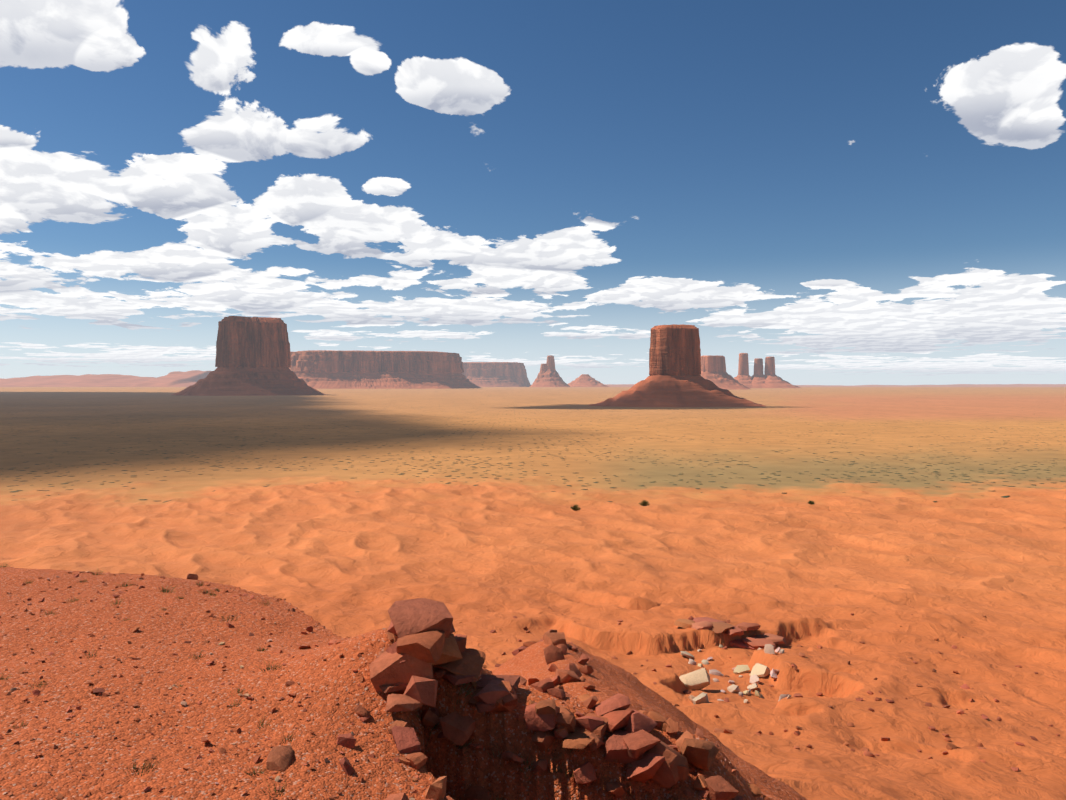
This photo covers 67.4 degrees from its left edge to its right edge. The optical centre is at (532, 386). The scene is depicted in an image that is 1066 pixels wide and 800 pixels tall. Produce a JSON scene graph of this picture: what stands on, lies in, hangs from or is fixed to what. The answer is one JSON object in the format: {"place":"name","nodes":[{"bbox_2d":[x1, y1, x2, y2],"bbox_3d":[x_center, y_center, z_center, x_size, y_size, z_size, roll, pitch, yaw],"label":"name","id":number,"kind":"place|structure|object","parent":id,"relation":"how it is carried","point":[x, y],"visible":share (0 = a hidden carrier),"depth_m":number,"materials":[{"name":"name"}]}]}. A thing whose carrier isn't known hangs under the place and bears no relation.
{"place":"outdoors","nodes":[
{"label":"outdoors","id":0,"kind":"place"},
{"bbox_2d":[0,370,210,386],"bbox_3d":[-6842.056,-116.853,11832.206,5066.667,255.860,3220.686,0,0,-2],"label":"ridge hill","id":1,"kind":"structure","parent":0,"point":[181,379],"depth_m":10966.23,"materials":[{"name":"brown stone"}]},
{"bbox_2d":[0,387,1065,799],"bbox_3d":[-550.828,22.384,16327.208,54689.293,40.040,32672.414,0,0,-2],"label":"terrain","id":2,"kind":"structure","parent":0,"point":[348,517],"depth_m":156.48,"materials":[{"name":"orange sand"}]},
{"bbox_2d":[171,316,324,395],"bbox_3d":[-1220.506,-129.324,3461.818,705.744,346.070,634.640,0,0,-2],"label":"butte","id":3,"kind":"object","parent":2,"relation":"on","point":[253,356],"visible":0.94,"depth_m":3357.85,"materials":[{"name":"brown stone"}]},
{"bbox_2d":[0,560,680,799],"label":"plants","id":4,"kind":"object","parent":2,"relation":"on","point":[238,691],"visible":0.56,"depth_m":7.19,"materials":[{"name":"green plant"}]},
{"bbox_2d":[0,571,736,799],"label":"gravel pebbles","id":5,"kind":"object","parent":2,"relation":"on","point":[221,750],"visible":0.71,"depth_m":6.92,"materials":[{"name":"stone"}]},
{"bbox_2d":[289,350,480,388],"bbox_3d":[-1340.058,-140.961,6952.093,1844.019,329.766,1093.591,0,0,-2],"label":"mesa","id":6,"kind":"structure","parent":2,"relation":"on","point":[331,369],"depth_m":6651.57,"materials":[{"name":"brown stone"}]},
{"bbox_2d":[253,598,691,799],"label":"ledge rocks","id":7,"kind":"object","parent":2,"relation":"on","point":[421,630],"visible":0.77,"depth_m":7.04,"materials":[{"name":"stone"}]},
{"bbox_2d":[462,362,530,386],"bbox_3d":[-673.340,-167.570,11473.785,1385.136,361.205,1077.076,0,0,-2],"label":"mesa","id":8,"kind":"structure","parent":2,"relation":"on","point":[496,374],"depth_m":11105.73,"materials":[{"name":"brown stone"}]},
{"bbox_2d":[530,363,546,386],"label":"rock spire","id":9,"kind":"structure","parent":2,"relation":"on","point":[543,369],"depth_m":8965.51,"materials":[{"name":"brown stone"}]},
{"bbox_2d":[531,355,569,386],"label":"rock spire","id":10,"kind":"structure","parent":2,"relation":"on","point":[551,378],"depth_m":8907.62,"materials":[{"name":"brown stone"}]},
{"bbox_2d":[388,629,762,799],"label":"boulders","id":11,"kind":"object","parent":2,"relation":"on","point":[658,763],"visible":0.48,"depth_m":7.31,"materials":[{"name":"stone"}]},
{"bbox_2d":[568,374,608,386],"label":"hill rock","id":12,"kind":"object","parent":2,"relation":"on","point":[585,380],"visible":0.98,"depth_m":9383.07,"materials":[{"name":"brown stone"}]},
{"bbox_2d":[588,324,764,406],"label":"butte","id":13,"kind":"object","parent":2,"relation":"on","point":[674,378],"visible":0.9,"depth_m":1706.83,"materials":[{"name":"brown stone"}]},
{"bbox_2d":[570,500,814,510],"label":"valley bushes","id":14,"kind":"object","parent":2,"relation":"on","point":[643,503],"visible":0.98,"depth_m":267.55,"materials":[{"name":"green plant"}]},
{"bbox_2d":[701,355,749,389],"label":"butte","id":15,"kind":"object","parent":2,"relation":"on","point":[713,369],"visible":0.62,"depth_m":5942.07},
{"bbox_2d":[734,353,752,387],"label":"rock spire","id":16,"kind":"structure","parent":2,"relation":"on","point":[744,377],"depth_m":7017.20,"materials":[{"name":"brown stone"}]},
{"bbox_2d":[751,358,767,387],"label":"rock spire","id":17,"kind":"structure","parent":2,"relation":"on","point":[759,378],"depth_m":7016.05,"materials":[{"name":"brown stone"}]},
{"bbox_2d":[483,613,1059,771],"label":"bank rocks","id":18,"kind":"object","parent":2,"relation":"on","point":[699,679],"visible":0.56,"depth_m":93.16,"materials":[{"name":"stone"}]},
{"bbox_2d":[762,357,799,387],"bbox_3d":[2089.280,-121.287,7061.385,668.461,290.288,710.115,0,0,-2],"label":"rock spire","id":19,"kind":"structure","parent":2,"relation":"on","point":[772,380],"depth_m":6979.28,"materials":[{"name":"brown stone"}]},
{"bbox_2d":[0,0,1065,385],"label":"sky","id":20,"kind":"structure","parent":0,"point":[839,192],"materials":[{"name":"blue"}]},
{"bbox_2d":[604,384,634,386],"bbox_3d":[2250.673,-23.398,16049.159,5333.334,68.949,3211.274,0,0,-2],"label":"ridge hill","id":21,"kind":"structure","parent":0,"point":[621,385],"depth_m":15334.37,"materials":[{"name":"stone"}]},
{"bbox_2d":[795,384,1065,386],"bbox_3d":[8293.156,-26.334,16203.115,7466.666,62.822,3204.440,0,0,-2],"label":"hill ridge","id":22,"kind":"structure","parent":0,"point":[1008,385],"depth_m":15403.94,"materials":[{"name":"stone"}]}
]}

